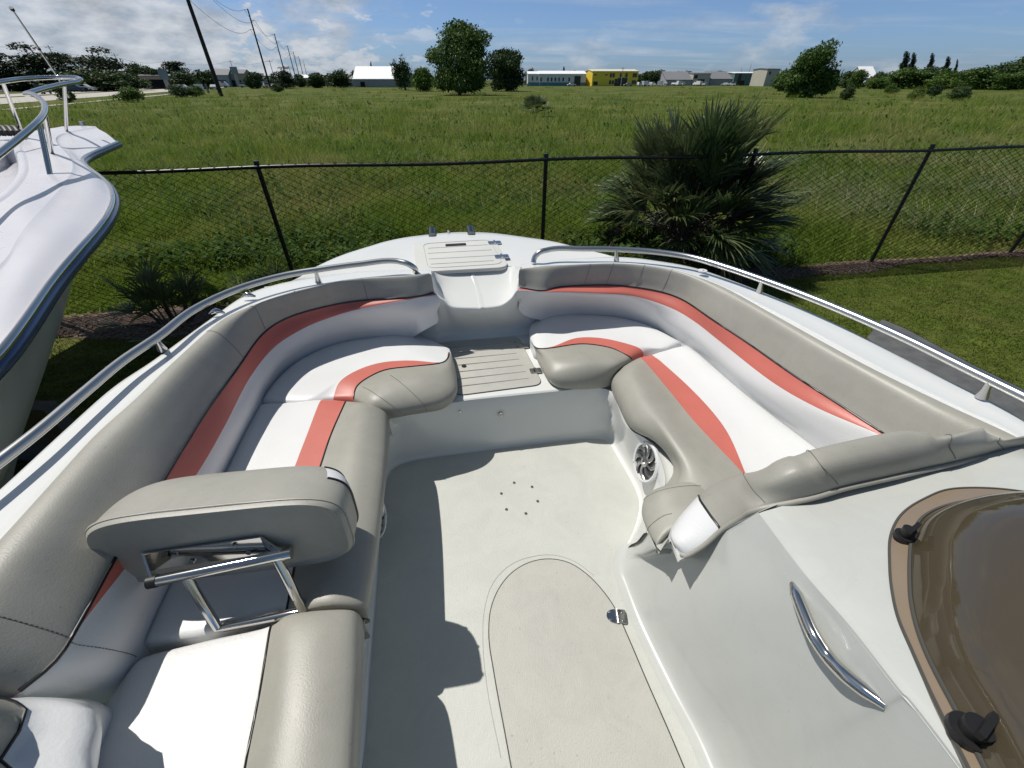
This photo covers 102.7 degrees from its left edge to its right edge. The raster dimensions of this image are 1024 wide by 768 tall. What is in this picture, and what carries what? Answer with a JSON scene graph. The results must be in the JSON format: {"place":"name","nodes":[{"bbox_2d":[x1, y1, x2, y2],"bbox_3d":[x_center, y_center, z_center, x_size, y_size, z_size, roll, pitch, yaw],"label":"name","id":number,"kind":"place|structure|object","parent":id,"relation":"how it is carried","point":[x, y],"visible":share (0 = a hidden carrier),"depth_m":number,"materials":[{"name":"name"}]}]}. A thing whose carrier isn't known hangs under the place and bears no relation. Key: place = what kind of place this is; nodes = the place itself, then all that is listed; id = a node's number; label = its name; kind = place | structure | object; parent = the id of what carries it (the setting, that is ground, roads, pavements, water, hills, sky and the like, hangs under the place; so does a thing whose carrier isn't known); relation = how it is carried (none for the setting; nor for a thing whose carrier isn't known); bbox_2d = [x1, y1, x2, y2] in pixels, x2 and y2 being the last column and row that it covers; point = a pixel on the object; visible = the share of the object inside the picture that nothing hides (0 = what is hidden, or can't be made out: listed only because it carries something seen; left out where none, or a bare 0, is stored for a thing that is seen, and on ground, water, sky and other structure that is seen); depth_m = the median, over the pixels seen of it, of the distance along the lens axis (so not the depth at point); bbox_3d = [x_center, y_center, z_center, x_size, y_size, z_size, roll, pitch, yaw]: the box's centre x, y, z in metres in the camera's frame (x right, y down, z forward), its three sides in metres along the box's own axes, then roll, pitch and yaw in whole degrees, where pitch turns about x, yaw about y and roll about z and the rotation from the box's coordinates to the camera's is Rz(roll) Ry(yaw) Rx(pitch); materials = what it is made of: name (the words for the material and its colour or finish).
{"place":"outdoors","nodes":[
{"label":"outdoors","id":0,"kind":"place"},
{"bbox_2d":[0,89,143,96],"bbox_3d":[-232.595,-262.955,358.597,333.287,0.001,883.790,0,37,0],"label":"road","id":1,"kind":"structure","parent":0,"point":[21,94],"depth_m":100.58,"materials":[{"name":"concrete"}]},
{"bbox_2d":[30,85,51,93],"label":"pickup truck","id":2,"kind":"object","parent":1,"relation":"on","point":[36,86],"visible":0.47,"depth_m":95.07,"materials":[{"name":"black paint"}]},
{"bbox_2d":[67,84,88,91],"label":"parked car","id":3,"kind":"object","parent":1,"relation":"on","point":[73,88],"visible":0.81,"depth_m":111.39,"materials":[{"name":"black paint"}]},
{"bbox_2d":[78,84,97,91],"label":"parked car","id":4,"kind":"object","parent":1,"relation":"on","point":[91,89],"visible":0.65,"depth_m":114.76,"materials":[{"name":"grey paint"}]},
{"bbox_2d":[6,94,169,109],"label":"path","id":5,"kind":"structure","parent":0,"point":[92,101],"depth_m":61.87,"materials":[{"name":"concrete"}]},
{"bbox_2d":[0,87,221,103],"bbox_3d":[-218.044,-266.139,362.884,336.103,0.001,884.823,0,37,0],"label":"road","id":6,"kind":"structure","parent":0,"point":[33,99],"depth_m":82.51,"materials":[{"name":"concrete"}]},
{"bbox_2d":[157,69,169,87],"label":"sign pylon","id":7,"kind":"object","parent":6,"relation":"on","point":[163,75],"visible":0.82,"depth_m":139.75,"materials":[{"name":"grey metal"}]},
{"bbox_2d":[219,81,228,87],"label":"parked van","id":8,"kind":"object","parent":6,"relation":"on","point":[224,84],"visible":0.59,"depth_m":173.09,"materials":[{"name":"grey paint"}]},
{"bbox_2d":[0,85,1023,314],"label":"field grass","id":9,"kind":"structure","parent":0,"point":[281,147],"depth_m":13.91,"materials":[{"name":"green plant"}]},
{"bbox_2d":[0,80,1023,476],"bbox_3d":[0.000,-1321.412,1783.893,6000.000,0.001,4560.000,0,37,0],"label":"ground","id":10,"kind":"structure","parent":0,"point":[642,92],"depth_m":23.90,"materials":[{"name":"plant"}]},
{"bbox_2d":[0,53,29,90],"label":"pine tree","id":11,"kind":"object","parent":10,"relation":"on","point":[4,69],"visible":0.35,"depth_m":117.92,"materials":[{"name":"green plant"}]},
{"bbox_2d":[0,77,32,90],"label":"broadleaf tree","id":12,"kind":"object","parent":10,"relation":"on","point":[13,86],"visible":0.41,"depth_m":118.41,"materials":[{"name":"green plant"}]},
{"bbox_2d":[0,42,74,90],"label":"pine tree","id":13,"kind":"object","parent":10,"relation":"on","point":[28,61],"visible":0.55,"depth_m":119.14,"materials":[{"name":"green plant"}]},
{"bbox_2d":[26,75,88,90],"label":"broadleaf tree","id":14,"kind":"object","parent":10,"relation":"on","point":[41,82],"visible":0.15,"depth_m":116.75,"materials":[{"name":"green plant"}]},
{"bbox_2d":[36,51,83,71],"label":"pine tree","id":15,"kind":"object","parent":10,"relation":"on","point":[65,57],"visible":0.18,"depth_m":131.81,"materials":[{"name":"green plant"}]},
{"bbox_2d":[0,6,121,488],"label":"fishing boat","id":16,"kind":"object","parent":10,"relation":"on","point":[60,204],"visible":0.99,"depth_m":2.33,"materials":[{"name":"white fiberglass gelcoat"},{"name":"polished steel"}]},
{"bbox_2d":[54,87,77,102],"bbox_3d":[-65.989,-42.682,60.485,2.638,2.162,2.609,30,46,34],"label":"broadleaf tree","id":17,"kind":"object","parent":10,"relation":"on","point":[60,95],"visible":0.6,"depth_m":60.21,"materials":[{"name":"green plant"}]},
{"bbox_2d":[56,66,118,90],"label":"broadleaf tree","id":18,"kind":"object","parent":10,"relation":"on","point":[84,73],"visible":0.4,"depth_m":118.23,"materials":[{"name":"green plant"}]},
{"bbox_2d":[66,46,139,90],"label":"pine tree","id":19,"kind":"object","parent":10,"relation":"on","point":[100,62],"visible":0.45,"depth_m":128.46,"materials":[{"name":"green plant"}]},
{"bbox_2d":[87,71,152,91],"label":"broadleaf tree","id":20,"kind":"object","parent":10,"relation":"on","point":[119,80],"visible":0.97,"depth_m":118.56,"materials":[{"name":"green plant"}]},
{"bbox_2d":[111,85,145,101],"bbox_3d":[-57.918,-43.904,62.035,4.238,2.136,3.968,0,37,0],"label":"broadleaf tree","id":21,"kind":"object","parent":10,"relation":"on","point":[128,94],"visible":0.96,"depth_m":61.46,"materials":[{"name":"green plant"}]},
{"bbox_2d":[124,61,150,88],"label":"broadleaf tree","id":22,"kind":"object","parent":10,"relation":"on","point":[142,70],"visible":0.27,"depth_m":149.02,"materials":[{"name":"green plant"}]},
{"bbox_2d":[138,74,169,88],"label":"building","id":23,"kind":"structure","parent":10,"relation":"on","point":[158,82],"depth_m":148.82,"materials":[{"name":"black"}]},
{"bbox_2d":[150,80,165,88],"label":"door","id":24,"kind":"structure","parent":23,"relation":"in","point":[157,84],"depth_m":149.32,"materials":[{"name":"black"}]},
{"bbox_2d":[147,67,161,74],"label":"broadleaf tree","id":25,"kind":"object","parent":10,"relation":"on","point":[153,71],"visible":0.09,"depth_m":148.80,"materials":[{"name":"green plant"}]},
{"bbox_2d":[159,61,192,73],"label":"pine tree","id":26,"kind":"object","parent":10,"relation":"on","point":[171,65],"visible":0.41,"depth_m":153.65,"materials":[{"name":"green plant"}]},
{"bbox_2d":[164,85,193,96],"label":"broadleaf tree","id":27,"kind":"object","parent":10,"relation":"on","point":[174,90],"visible":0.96,"depth_m":79.17,"materials":[{"name":"green plant"}]},
{"bbox_2d":[168,71,203,85],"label":"broadleaf tree","id":28,"kind":"object","parent":10,"relation":"on","point":[182,78],"visible":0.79,"depth_m":141.95,"materials":[{"name":"green plant"}]},
{"bbox_2d":[187,84,204,96],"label":"broadleaf tree","id":29,"kind":"object","parent":10,"relation":"on","point":[197,90],"visible":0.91,"depth_m":80.89,"materials":[{"name":"green plant"}]},
{"bbox_2d":[193,84,209,92],"bbox_3d":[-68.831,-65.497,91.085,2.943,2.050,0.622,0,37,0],"label":"parked car","id":30,"kind":"object","parent":10,"relation":"on","point":[201,86],"visible":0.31,"depth_m":90.69,"materials":[{"name":"white metal"}]},
{"bbox_2d":[190,69,214,88],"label":"broadleaf tree","id":31,"kind":"object","parent":10,"relation":"on","point":[205,77],"visible":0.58,"depth_m":151.33,"materials":[{"name":"green plant"}]},
{"bbox_2d":[186,0,222,95],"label":"power pole","id":32,"kind":"object","parent":10,"relation":"on","point":[209,62],"visible":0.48,"depth_m":79.65,"materials":[{"name":"brown wood"}]},
{"bbox_2d":[192,2,298,65],"bbox_3d":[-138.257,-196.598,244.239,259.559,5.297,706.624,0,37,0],"label":"power line","id":33,"kind":"object","parent":32,"relation":"attached to","point":[235,32],"visible":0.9,"depth_m":118.93,"materials":[{"name":"black metal"}]},
{"bbox_2d":[209,69,233,86],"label":"building","id":34,"kind":"structure","parent":10,"relation":"on","point":[222,74],"depth_m":193.32,"materials":[{"name":"black"}]},
{"bbox_2d":[229,67,240,86],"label":"sign pylon","id":35,"kind":"object","parent":10,"relation":"on","point":[234,70],"visible":0.96,"depth_m":187.08,"materials":[{"name":"grey metal"}]},
{"bbox_2d":[229,69,251,86],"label":"building","id":36,"kind":"structure","parent":10,"relation":"on","point":[241,74],"depth_m":196.84,"materials":[{"name":"black"}]},
{"bbox_2d":[232,80,241,86],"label":"door","id":37,"kind":"structure","parent":36,"relation":"in","point":[233,81],"depth_m":197.18,"materials":[{"name":"black"}]},
{"bbox_2d":[242,72,262,88],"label":"broadleaf tree","id":38,"kind":"object","parent":10,"relation":"on","point":[252,81],"visible":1,"depth_m":151.98,"materials":[{"name":"green plant"}]},
{"bbox_2d":[244,9,270,87],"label":"power pole","id":39,"kind":"object","parent":10,"relation":"on","point":[259,49],"visible":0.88,"depth_m":153.45,"materials":[{"name":"brown wood"}]},
{"bbox_2d":[250,72,265,80],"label":"broadleaf tree","id":40,"kind":"object","parent":10,"relation":"on","point":[261,76],"visible":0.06,"depth_m":225.69,"materials":[{"name":"green plant"}]},
{"bbox_2d":[270,83,284,91],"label":"broadleaf tree","id":41,"kind":"object","parent":10,"relation":"on","point":[275,87],"visible":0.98,"depth_m":112.86,"materials":[{"name":"green plant"}]},
{"bbox_2d":[262,75,292,83],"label":"broadleaf tree","id":42,"kind":"object","parent":10,"relation":"on","point":[271,78],"visible":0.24,"depth_m":261.57,"materials":[{"name":"green plant"}]},
{"bbox_2d":[273,34,284,71],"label":"power pole","id":43,"kind":"object","parent":10,"relation":"on","point":[278,51],"visible":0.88,"depth_m":228.46,"materials":[{"name":"brown wood"}]},
{"bbox_2d":[269,66,298,88],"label":"tree","id":44,"kind":"object","parent":10,"relation":"on","point":[286,81],"visible":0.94,"depth_m":159.35,"materials":[{"name":"green plant"}]},
{"bbox_2d":[293,74,307,86],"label":"broadleaf tree","id":45,"kind":"object","parent":10,"relation":"on","point":[300,79],"visible":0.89,"depth_m":183.48,"materials":[{"name":"green plant"}]},
{"bbox_2d":[305,72,329,87],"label":"broadleaf tree","id":46,"kind":"object","parent":10,"relation":"on","point":[315,80],"visible":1,"depth_m":166.51,"materials":[{"name":"green plant"}]},
{"bbox_2d":[324,69,353,87],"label":"broadleaf tree","id":47,"kind":"object","parent":10,"relation":"on","point":[340,78],"visible":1,"depth_m":170.51,"materials":[{"name":"green plant"}]},
{"bbox_2d":[352,66,397,86],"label":"building","id":48,"kind":"structure","parent":10,"relation":"on","point":[372,76],"depth_m":185.67,"materials":[{"name":"white"}]},
{"bbox_2d":[389,52,412,89],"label":"upright tree","id":49,"kind":"object","parent":10,"relation":"on","point":[402,73],"visible":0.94,"depth_m":130.41,"materials":[{"name":"green plant"}]},
{"bbox_2d":[408,67,434,90],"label":"field tree","id":50,"kind":"object","parent":10,"relation":"on","point":[421,80],"visible":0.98,"depth_m":118.52,"materials":[{"name":"green plant"}]},
{"bbox_2d":[424,18,496,94],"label":"tree","id":51,"kind":"object","parent":10,"relation":"on","point":[458,73],"visible":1,"depth_m":85.69,"materials":[{"name":"green plant"}]},
{"bbox_2d":[484,46,525,90],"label":"tree","id":52,"kind":"object","parent":10,"relation":"on","point":[505,64],"visible":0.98,"depth_m":116.98,"materials":[{"name":"green plant"}]},
{"bbox_2d":[523,68,533,82],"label":"broadleaf tree","id":53,"kind":"object","parent":10,"relation":"on","point":[531,69],"visible":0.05,"depth_m":262.56,"materials":[{"name":"green plant"}]},
{"bbox_2d":[517,94,554,113],"bbox_3d":[2.134,-25.863,37.790,3.608,1.642,3.178,12,38,16],"label":"field palmetto","id":54,"kind":"object","parent":10,"relation":"on","point":[533,102],"visible":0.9,"depth_m":37.71,"materials":[{"name":"green plant"}]},
{"bbox_2d":[57,250,1023,339],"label":"mulch bed","id":55,"kind":"object","parent":10,"relation":"on","point":[143,331],"visible":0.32,"depth_m":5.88,"materials":[{"name":"brown wood"}]},
{"bbox_2d":[88,255,227,354],"bbox_3d":[-4.659,-1.099,5.266,1.620,0.880,1.495,0,37,0],"label":"young palmetto","id":56,"kind":"object","parent":55,"relation":"on","point":[155,290],"visible":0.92,"depth_m":5.24,"materials":[{"name":"green plant"}]},
{"bbox_2d":[217,258,299,302],"bbox_3d":[-3.275,-1.242,5.641,1.472,0.669,1.496,11,38,15],"label":"young palmetto","id":57,"kind":"object","parent":55,"relation":"on","point":[236,296],"visible":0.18,"depth_m":5.80,"materials":[{"name":"green plant"}]},
{"bbox_2d":[577,91,821,283],"bbox_3d":[3.094,-2.705,7.399,3.835,4.332,3.909,0,37,0],"label":"fan palm","id":58,"kind":"object","parent":55,"relation":"on","point":[720,138],"visible":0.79,"depth_m":6.26,"materials":[{"name":"green plant"}]},
{"bbox_2d":[63,144,1023,317],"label":"chain link fence","id":59,"kind":"object","parent":10,"relation":"on","point":[257,166],"visible":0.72,"depth_m":5.98,"materials":[{"name":"black metal"}]},
{"bbox_2d":[642,81,649,85],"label":"parked van","id":60,"kind":"object","parent":10,"relation":"on","point":[645,83],"visible":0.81,"depth_m":210.21,"materials":[{"name":"grey paint"}]},
{"bbox_2d":[639,71,655,81],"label":"broadleaf tree","id":61,"kind":"object","parent":10,"relation":"on","point":[644,77],"visible":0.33,"depth_m":261.94,"materials":[{"name":"green plant"}]},
{"bbox_2d":[646,69,665,84],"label":"broadleaf tree","id":62,"kind":"object","parent":10,"relation":"on","point":[654,76],"visible":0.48,"depth_m":254.41,"materials":[{"name":"green plant"}]},
{"bbox_2d":[657,71,692,85],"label":"building","id":63,"kind":"structure","parent":10,"relation":"on","point":[669,77],"depth_m":243.39,"materials":[{"name":"white metal"}]},
{"bbox_2d":[693,81,702,85],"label":"parked van","id":64,"kind":"object","parent":10,"relation":"on","point":[696,83],"visible":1,"depth_m":228.85,"materials":[{"name":"white paint"}]},
{"bbox_2d":[769,68,789,90],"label":"field tree","id":65,"kind":"object","parent":10,"relation":"on","point":[778,83],"visible":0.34,"depth_m":119.60,"materials":[{"name":"green plant"}]},
{"bbox_2d":[783,37,844,97],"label":"tree","id":66,"kind":"object","parent":10,"relation":"on","point":[810,74],"visible":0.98,"depth_m":75.01,"materials":[{"name":"green plant"}]},
{"bbox_2d":[838,71,855,87],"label":"broadleaf tree","id":67,"kind":"object","parent":10,"relation":"on","point":[848,74],"visible":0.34,"depth_m":168.36,"materials":[{"name":"green plant"}]},
{"bbox_2d":[840,85,856,99],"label":"bush","id":68,"kind":"object","parent":10,"relation":"on","point":[847,93],"visible":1,"depth_m":68.02,"materials":[{"name":"green plant"}]},
{"bbox_2d":[845,69,869,88],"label":"broadleaf tree","id":69,"kind":"object","parent":10,"relation":"on","point":[860,76],"visible":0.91,"depth_m":151.76,"materials":[{"name":"green plant"}]},
{"bbox_2d":[860,77,889,88],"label":"broadleaf tree","id":70,"kind":"object","parent":10,"relation":"on","point":[880,82],"visible":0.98,"depth_m":147.38,"materials":[{"name":"green plant"}]},
{"bbox_2d":[870,70,887,78],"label":"broadleaf tree","id":71,"kind":"object","parent":10,"relation":"on","point":[880,74],"visible":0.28,"depth_m":159.43,"materials":[{"name":"green plant"}]},
{"bbox_2d":[882,84,901,93],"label":"bush","id":72,"kind":"object","parent":10,"relation":"on","point":[890,89],"visible":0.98,"depth_m":96.98,"materials":[{"name":"green plant"}]},
{"bbox_2d":[899,51,910,68],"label":"conifer tree","id":73,"kind":"object","parent":10,"relation":"on","point":[904,63],"visible":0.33,"depth_m":164.85,"materials":[{"name":"green plant"}]},
{"bbox_2d":[885,67,933,88],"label":"broadleaf tree","id":74,"kind":"object","parent":10,"relation":"on","point":[899,77],"visible":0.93,"depth_m":150.39,"materials":[{"name":"green plant"}]},
{"bbox_2d":[909,52,916,68],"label":"conifer tree","id":75,"kind":"object","parent":10,"relation":"on","point":[913,62],"visible":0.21,"depth_m":166.36,"materials":[{"name":"green plant"}]},
{"bbox_2d":[907,85,926,100],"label":"bush","id":76,"kind":"object","parent":10,"relation":"on","point":[921,91],"visible":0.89,"depth_m":66.46,"materials":[{"name":"green plant"}]},
{"bbox_2d":[905,65,954,88],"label":"broadleaf tree","id":77,"kind":"object","parent":10,"relation":"on","point":[933,69],"visible":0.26,"depth_m":149.86,"materials":[{"name":"green plant"}]},
{"bbox_2d":[926,53,934,67],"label":"conifer tree","id":78,"kind":"object","parent":10,"relation":"on","point":[931,62],"visible":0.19,"depth_m":168.75,"materials":[{"name":"green plant"}]},
{"bbox_2d":[926,84,945,95],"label":"bush","id":79,"kind":"object","parent":10,"relation":"on","point":[933,90],"visible":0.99,"depth_m":84.09,"materials":[{"name":"green plant"}]},
{"bbox_2d":[921,68,962,89],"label":"broadleaf tree","id":80,"kind":"object","parent":10,"relation":"on","point":[948,78],"visible":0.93,"depth_m":134.81,"materials":[{"name":"green plant"}]},
{"bbox_2d":[866,319,1023,419],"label":"trailer","id":81,"kind":"object","parent":10,"relation":"on","point":[1012,405],"visible":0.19,"depth_m":3.62,"materials":[{"name":"metal"}]},
{"bbox_2d":[0,225,1023,767],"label":"deck boat","id":82,"kind":"object","parent":81,"relation":"on","point":[468,499],"visible":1,"depth_m":1.19,"materials":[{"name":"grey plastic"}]},
{"bbox_2d":[942,56,950,69],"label":"conifer tree","id":83,"kind":"object","parent":10,"relation":"on","point":[947,62],"visible":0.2,"depth_m":168.96,"materials":[{"name":"green plant"}]},
{"bbox_2d":[944,85,972,99],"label":"bush","id":84,"kind":"object","parent":10,"relation":"on","point":[961,91],"visible":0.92,"depth_m":67.97,"materials":[{"name":"green plant"}]},
{"bbox_2d":[951,68,988,88],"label":"broadleaf tree","id":85,"kind":"object","parent":10,"relation":"on","point":[962,77],"visible":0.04,"depth_m":147.02,"materials":[{"name":"green plant"}]},
{"bbox_2d":[957,67,1005,89],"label":"broadleaf tree","id":86,"kind":"object","parent":10,"relation":"on","point":[977,78],"visible":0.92,"depth_m":138.56,"materials":[{"name":"green plant"}]},
{"bbox_2d":[982,60,1023,82],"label":"broadleaf tree","id":87,"kind":"object","parent":10,"relation":"on","point":[1000,68],"visible":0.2,"depth_m":140.84,"materials":[{"name":"green plant"}]},
{"bbox_2d":[987,71,1023,89],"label":"broadleaf tree","id":88,"kind":"object","parent":10,"relation":"on","point":[1014,81],"visible":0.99,"depth_m":131.44,"materials":[{"name":"green plant"}]},
{"bbox_2d":[1005,56,1023,88],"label":"broadleaf tree","id":89,"kind":"object","parent":10,"relation":"on","point":[1021,61],"visible":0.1,"depth_m":141.94,"materials":[{"name":"green plant"}]},
{"bbox_2d":[0,94,1023,237],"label":"seed grass","id":90,"kind":"structure","parent":0,"point":[893,194],"depth_m":11.50,"materials":[{"name":"green plant"}]},
{"bbox_2d":[0,0,1023,79],"label":"sky","id":91,"kind":"structure","parent":0,"point":[643,36],"materials":[{"name":"blue"}]},
{"bbox_2d":[526,71,539,85],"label":"building","id":92,"kind":"structure","parent":0,"point":[532,78],"depth_m":226.58,"materials":[{"name":"white"}]},
{"bbox_2d":[538,71,586,85],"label":"building","id":93,"kind":"structure","parent":0,"point":[557,78],"depth_m":224.87,"materials":[{"name":"white"}]},
{"bbox_2d":[574,76,580,85],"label":"door","id":94,"kind":"structure","parent":93,"relation":"in","point":[577,79],"depth_m":224.86,"materials":[{"name":"black"}]},
{"bbox_2d":[585,69,639,85],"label":"building","id":95,"kind":"structure","parent":0,"point":[603,77],"depth_m":220.68,"materials":[{"name":"yellow"}]},
{"bbox_2d":[688,72,711,85],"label":"building","id":96,"kind":"structure","parent":0,"point":[701,76],"depth_m":240.48,"materials":[{"name":"black"}]},
{"bbox_2d":[705,71,731,85],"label":"building","id":97,"kind":"structure","parent":0,"point":[718,78],"depth_m":243.79,"materials":[{"name":"white metal"}]},
{"bbox_2d":[728,72,752,85],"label":"building","id":98,"kind":"structure","parent":0,"point":[741,78],"depth_m":241.04,"materials":[{"name":"white"}]},
{"bbox_2d":[749,68,779,85],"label":"building","id":99,"kind":"structure","parent":0,"point":[762,76],"depth_m":218.01,"materials":[{"name":"beige"}]},
{"bbox_2d":[853,66,875,80],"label":"building","id":100,"kind":"structure","parent":0,"point":[871,70],"depth_m":266.83,"materials":[{"name":"white"}]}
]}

